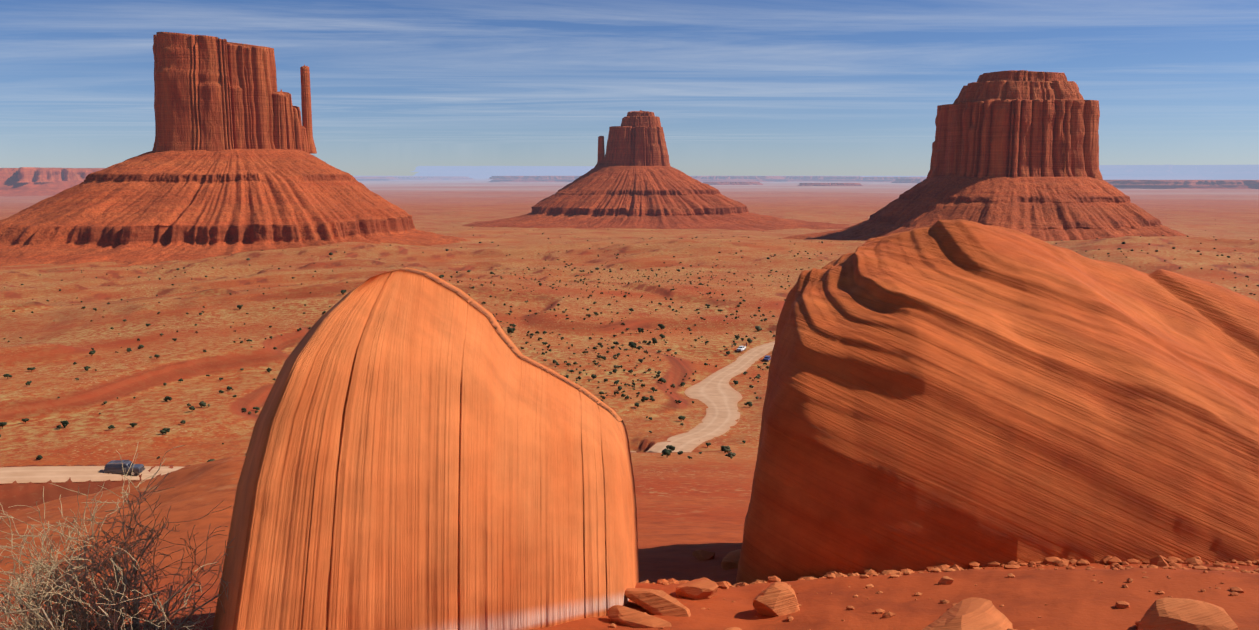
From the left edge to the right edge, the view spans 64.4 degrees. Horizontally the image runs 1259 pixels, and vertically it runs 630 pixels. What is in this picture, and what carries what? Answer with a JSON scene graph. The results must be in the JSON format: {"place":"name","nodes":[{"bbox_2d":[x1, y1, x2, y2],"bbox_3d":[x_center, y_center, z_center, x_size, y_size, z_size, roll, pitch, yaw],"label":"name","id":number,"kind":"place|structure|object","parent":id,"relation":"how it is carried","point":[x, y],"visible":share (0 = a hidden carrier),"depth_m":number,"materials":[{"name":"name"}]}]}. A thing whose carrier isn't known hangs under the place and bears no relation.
{"place":"outdoors","nodes":[
{"label":"outdoors","id":0,"kind":"place"},
{"bbox_2d":[0,341,774,483],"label":"dirt road","id":1,"kind":"structure","parent":0,"point":[718,395],"depth_m":221.89,"materials":[{"name":"beige soil"}]},
{"bbox_2d":[103,460,144,475],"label":"dark suv","id":2,"kind":"object","parent":1,"relation":"on","point":[113,467],"visible":0.83,"depth_m":136.40,"materials":[{"name":"grey paint"}]},
{"bbox_2d":[0,176,1258,629],"bbox_3d":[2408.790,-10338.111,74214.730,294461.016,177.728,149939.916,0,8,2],"label":"desert ground","id":3,"kind":"structure","parent":0,"point":[686,506],"depth_m":336.35,"materials":[{"name":"orange sand"}]},
{"bbox_2d":[0,181,83,196],"bbox_3d":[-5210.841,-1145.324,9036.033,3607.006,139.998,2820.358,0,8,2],"label":"mesa talus slope","id":4,"kind":"structure","parent":3,"relation":"on","point":[15,188],"depth_m":8336.05,"materials":[{"name":"red stone"}]},
{"bbox_2d":[0,167,104,182],"bbox_3d":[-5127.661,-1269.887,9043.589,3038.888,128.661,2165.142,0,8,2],"label":"distant mesa","id":5,"kind":"structure","parent":4,"relation":"on","point":[27,174],"depth_m":8490.61,"materials":[{"name":"stone"}]},
{"bbox_2d":[0,441,234,629],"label":"dry bush twigs","id":6,"kind":"object","parent":3,"relation":"on","point":[117,615],"visible":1,"depth_m":7.11,"materials":[{"name":"beige plant"}]},
{"bbox_2d":[0,149,470,265],"bbox_3d":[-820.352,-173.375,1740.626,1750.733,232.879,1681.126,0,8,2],"label":"butte talus slope","id":7,"kind":"structure","parent":3,"relation":"on","point":[153,207],"depth_m":1639.29,"materials":[{"name":"red stone"}]},
{"bbox_2d":[152,32,276,151],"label":"butte","id":8,"kind":"object","parent":7,"relation":"on","point":[212,93],"visible":0.92,"depth_m":1762.58,"materials":[{"name":"brown stone"}]},
{"bbox_2d":[271,89,295,149],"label":"rock pillar","id":9,"kind":"structure","parent":7,"relation":"on","point":[283,133],"depth_m":1837.12,"materials":[{"name":"brown stone"}]},
{"bbox_2d":[293,106,303,149],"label":"rock pillar","id":10,"kind":"structure","parent":7,"relation":"on","point":[297,124],"depth_m":1858.04,"materials":[{"name":"brown stone"}]},
{"bbox_2d":[301,126,308,152],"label":"rock pillar","id":11,"kind":"structure","parent":7,"relation":"on","point":[305,145],"depth_m":1872.62,"materials":[{"name":"brown stone"}]},
{"bbox_2d":[300,64,316,153],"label":"rock spire","id":12,"kind":"structure","parent":7,"relation":"on","point":[306,99],"depth_m":1878.86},
{"bbox_2d":[356,179,390,180],"bbox_3d":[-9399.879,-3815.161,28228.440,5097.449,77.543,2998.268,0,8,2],"label":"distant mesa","id":13,"kind":"structure","parent":3,"relation":"on","point":[373,180],"depth_m":28227.90,"materials":[{"name":"stone"}]},
{"bbox_2d":[353,176,397,178],"bbox_3d":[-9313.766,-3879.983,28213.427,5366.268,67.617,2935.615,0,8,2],"label":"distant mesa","id":14,"kind":"structure","parent":13,"relation":"on","point":[372,177],"depth_m":28241.09,"materials":[{"name":"stone"}]},
{"bbox_2d":[212,267,638,629],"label":"slab boulder","id":15,"kind":"object","parent":3,"relation":"on","point":[426,450],"visible":1,"depth_m":7.37,"materials":[{"name":"stone"}]},
{"bbox_2d":[389,178,473,179],"bbox_3d":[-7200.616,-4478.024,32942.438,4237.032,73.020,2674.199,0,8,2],"label":"distant mesa","id":16,"kind":"structure","parent":3,"relation":"on","point":[433,179],"depth_m":32172.16,"materials":[{"name":"stone"}]},
{"bbox_2d":[413,171,586,177],"bbox_3d":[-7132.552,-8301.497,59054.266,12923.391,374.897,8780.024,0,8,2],"label":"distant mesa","id":17,"kind":"structure","parent":3,"relation":"on","point":[474,174],"depth_m":56347.60,"materials":[{"name":"blue stone"}]},
{"bbox_2d":[411,166,594,171],"bbox_3d":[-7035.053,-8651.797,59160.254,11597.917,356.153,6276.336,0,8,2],"label":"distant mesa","id":18,"kind":"structure","parent":17,"relation":"on","point":[508,168],"depth_m":56819.52,"materials":[{"name":"stone"}]},
{"bbox_2d":[489,179,575,181],"bbox_3d":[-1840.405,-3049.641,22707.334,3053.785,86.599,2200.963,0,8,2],"label":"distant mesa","id":19,"kind":"structure","parent":3,"relation":"on","point":[532,180],"depth_m":21992.03,"materials":[{"name":"purple stone"}]},
{"bbox_2d":[489,176,579,178],"bbox_3d":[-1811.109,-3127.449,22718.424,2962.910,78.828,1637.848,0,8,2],"label":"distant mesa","id":20,"kind":"structure","parent":19,"relation":"on","point":[534,177],"depth_m":22017.65,"materials":[{"name":"stone"}]},
{"bbox_2d":[0,211,1258,465],"bbox_3d":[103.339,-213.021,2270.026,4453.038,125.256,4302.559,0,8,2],"label":"valley shrubs","id":21,"kind":"object","parent":3,"relation":"on","point":[668,449],"visible":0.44,"depth_m":386.89,"materials":[{"name":"green plant"}]},
{"bbox_2d":[462,166,849,230],"bbox_3d":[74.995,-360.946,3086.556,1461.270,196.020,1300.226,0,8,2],"label":"butte talus slope","id":22,"kind":"structure","parent":3,"relation":"on","point":[641,197],"depth_m":2893.65,"materials":[{"name":"red stone"}]},
{"bbox_2d":[594,136,604,167],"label":"rock spire","id":23,"kind":"structure","parent":22,"relation":"on","point":[601,154],"depth_m":3055.20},
{"bbox_2d":[603,126,669,165],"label":"butte","id":24,"kind":"object","parent":22,"relation":"on","point":[635,146],"visible":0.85,"depth_m":3008.70,"materials":[{"name":"brown stone"}]},
{"bbox_2d":[621,116,660,128],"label":"butte upper tier","id":25,"kind":"object","parent":24,"relation":"on","point":[647,121],"visible":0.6,"depth_m":3011.28,"materials":[{"name":"brown stone"}]},
{"bbox_2d":[627,110,654,115],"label":"butte cap","id":26,"kind":"object","parent":25,"relation":"on","point":[639,113],"visible":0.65,"depth_m":3020.31,"materials":[{"name":"brown stone"}]},
{"bbox_2d":[709,183,762,184],"bbox_3d":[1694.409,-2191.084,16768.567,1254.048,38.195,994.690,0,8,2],"label":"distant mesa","id":27,"kind":"structure","parent":3,"relation":"on","point":[736,184],"depth_m":16411.16,"materials":[{"name":"stone"}]},
{"bbox_2d":[703,182,761,183],"bbox_3d":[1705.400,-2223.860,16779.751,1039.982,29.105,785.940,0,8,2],"label":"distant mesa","id":28,"kind":"structure","parent":27,"relation":"on","point":[731,182],"depth_m":16461.59,"materials":[{"name":"purple stone"}]},
{"bbox_2d":[696,179,779,181],"bbox_3d":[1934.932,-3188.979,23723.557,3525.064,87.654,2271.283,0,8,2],"label":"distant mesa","id":29,"kind":"structure","parent":3,"relation":"on","point":[738,180],"depth_m":22959.66,"materials":[{"name":"purple stone"}]},
{"bbox_2d":[690,176,784,178],"bbox_3d":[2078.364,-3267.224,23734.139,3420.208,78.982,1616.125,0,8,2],"label":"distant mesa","id":30,"kind":"structure","parent":29,"relation":"on","point":[737,177],"depth_m":23061.88,"materials":[{"name":"purple stone"}]},
{"bbox_2d":[736,346,745,351],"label":"white pickup truck","id":31,"kind":"object","parent":3,"relation":"on","point":[741,348],"visible":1,"depth_m":384.80,"materials":[{"name":"paint"}]},
{"bbox_2d":[763,355,770,361],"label":"blue suv","id":32,"kind":"object","parent":3,"relation":"on","point":[767,358],"visible":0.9,"depth_m":369.13,"materials":[{"name":"paint"}]},
{"bbox_2d":[777,179,819,181],"bbox_3d":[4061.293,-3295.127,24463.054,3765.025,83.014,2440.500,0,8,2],"label":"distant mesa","id":33,"kind":"structure","parent":3,"relation":"on","point":[798,180],"depth_m":23563.50,"materials":[{"name":"purple stone"}]},
{"bbox_2d":[782,176,860,178],"bbox_3d":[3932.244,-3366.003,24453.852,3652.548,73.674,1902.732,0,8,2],"label":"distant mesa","id":34,"kind":"structure","parent":33,"relation":"on","point":[803,177],"depth_m":23637.48,"materials":[{"name":"stone"}]},
{"bbox_2d":[798,184,862,185],"bbox_3d":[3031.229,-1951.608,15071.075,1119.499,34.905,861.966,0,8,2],"label":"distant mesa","id":35,"kind":"structure","parent":3,"relation":"on","point":[830,185],"depth_m":14780.18,"materials":[{"name":"stone"}]},
{"bbox_2d":[798,183,860,184],"bbox_3d":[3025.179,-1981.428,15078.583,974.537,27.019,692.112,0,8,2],"label":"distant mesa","id":36,"kind":"structure","parent":35,"relation":"on","point":[829,184],"depth_m":14813.03,"materials":[{"name":"purple stone"}]},
{"bbox_2d":[819,179,895,181],"bbox_3d":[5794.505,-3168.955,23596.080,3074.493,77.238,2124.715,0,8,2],"label":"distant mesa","id":37,"kind":"structure","parent":3,"relation":"on","point":[841,180],"depth_m":22988.20,"materials":[{"name":"stone"}]},
{"bbox_2d":[822,177,926,179],"bbox_3d":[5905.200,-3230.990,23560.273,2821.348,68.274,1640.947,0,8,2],"label":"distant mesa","id":38,"kind":"structure","parent":37,"relation":"on","point":[866,178],"depth_m":22905.35,"materials":[{"name":"stone"}]},
{"bbox_2d":[891,181,921,182],"bbox_3d":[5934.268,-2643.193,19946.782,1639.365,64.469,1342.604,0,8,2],"label":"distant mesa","id":39,"kind":"structure","parent":3,"relation":"on","point":[906,181],"depth_m":19700.90,"materials":[{"name":"stone"}]},
{"bbox_2d":[895,178,925,180],"bbox_3d":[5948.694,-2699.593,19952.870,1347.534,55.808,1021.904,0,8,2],"label":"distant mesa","id":40,"kind":"structure","parent":39,"relation":"on","point":[911,179],"depth_m":19765.84,"materials":[{"name":"purple stone"}]},
{"bbox_2d":[607,549,1237,629],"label":"loose rocks","id":41,"kind":"object","parent":3,"relation":"on","point":[780,599],"visible":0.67,"depth_m":7.96,"materials":[{"name":"orange stone"}]},
{"bbox_2d":[610,555,1258,629],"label":"ground pebbles","id":42,"kind":"object","parent":3,"relation":"on","point":[1116,563],"visible":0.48,"depth_m":11.30,"materials":[{"name":"orange stone"}]},
{"bbox_2d":[783,177,1189,240],"bbox_3d":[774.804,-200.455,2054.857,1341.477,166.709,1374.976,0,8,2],"label":"butte talus slope","id":43,"kind":"structure","parent":3,"relation":"on","point":[1062,208],"depth_m":1878.74,"materials":[{"name":"red stone"}]},
{"bbox_2d":[927,99,1102,180],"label":"butte","id":44,"kind":"object","parent":43,"relation":"on","point":[1024,138],"visible":0.96,"depth_m":1924.28,"materials":[{"name":"brown stone"}]},
{"bbox_2d":[953,80,1083,104],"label":"butte upper tier","id":45,"kind":"object","parent":44,"relation":"on","point":[1008,90],"visible":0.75,"depth_m":1934.23,"materials":[{"name":"brown stone"}]},
{"bbox_2d":[977,70,1066,82],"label":"butte cap","id":46,"kind":"object","parent":45,"relation":"on","point":[1021,75],"visible":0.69,"depth_m":1943.70,"materials":[{"name":"brown stone"}]},
{"bbox_2d":[736,219,1258,583],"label":"boulder","id":47,"kind":"object","parent":3,"relation":"on","point":[961,393],"visible":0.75,"depth_m":12.37,"materials":[{"name":"stone"}]},
{"bbox_2d":[1101,171,1214,178],"bbox_3d":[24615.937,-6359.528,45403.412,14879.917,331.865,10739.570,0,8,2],"label":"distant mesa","id":48,"kind":"structure","parent":3,"relation":"on","point":[1157,175],"depth_m":42489.36,"materials":[{"name":"blue stone"}]},
{"bbox_2d":[1099,165,1258,171],"bbox_3d":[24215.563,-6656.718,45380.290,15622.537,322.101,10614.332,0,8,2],"label":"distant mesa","id":49,"kind":"structure","parent":48,"relation":"on","point":[1156,168],"depth_m":42691.88,"materials":[{"name":"stone"}]},
{"bbox_2d":[1112,185,1258,188],"bbox_3d":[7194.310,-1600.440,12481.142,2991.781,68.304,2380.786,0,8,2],"label":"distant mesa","id":50,"kind":"structure","parent":3,"relation":"on","point":[1187,186],"depth_m":11915.49,"materials":[{"name":"stone"}]},
{"bbox_2d":[1104,180,1258,184],"bbox_3d":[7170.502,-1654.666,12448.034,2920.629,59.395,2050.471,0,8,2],"label":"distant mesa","id":51,"kind":"structure","parent":50,"relation":"on","point":[1183,182],"depth_m":11992.45,"materials":[{"name":"purple stone"}]},
{"bbox_2d":[1212,173,1258,178],"bbox_3d":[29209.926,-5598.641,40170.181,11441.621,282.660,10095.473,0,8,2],"label":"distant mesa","id":52,"kind":"structure","parent":3,"relation":"on","point":[1235,175],"depth_m":40420.53,"materials":[{"name":"blue stone"}]},
{"bbox_2d":[1208,167,1258,172],"bbox_3d":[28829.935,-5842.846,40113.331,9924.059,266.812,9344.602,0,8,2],"label":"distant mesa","id":53,"kind":"structure","parent":52,"relation":"on","point":[1238,170],"depth_m":40354.49,"materials":[{"name":"blue stone"}]},
{"bbox_2d":[0,0,1258,175],"label":"sky","id":54,"kind":"structure","parent":0,"point":[734,87],"materials":[{"name":"blue"}]}
]}

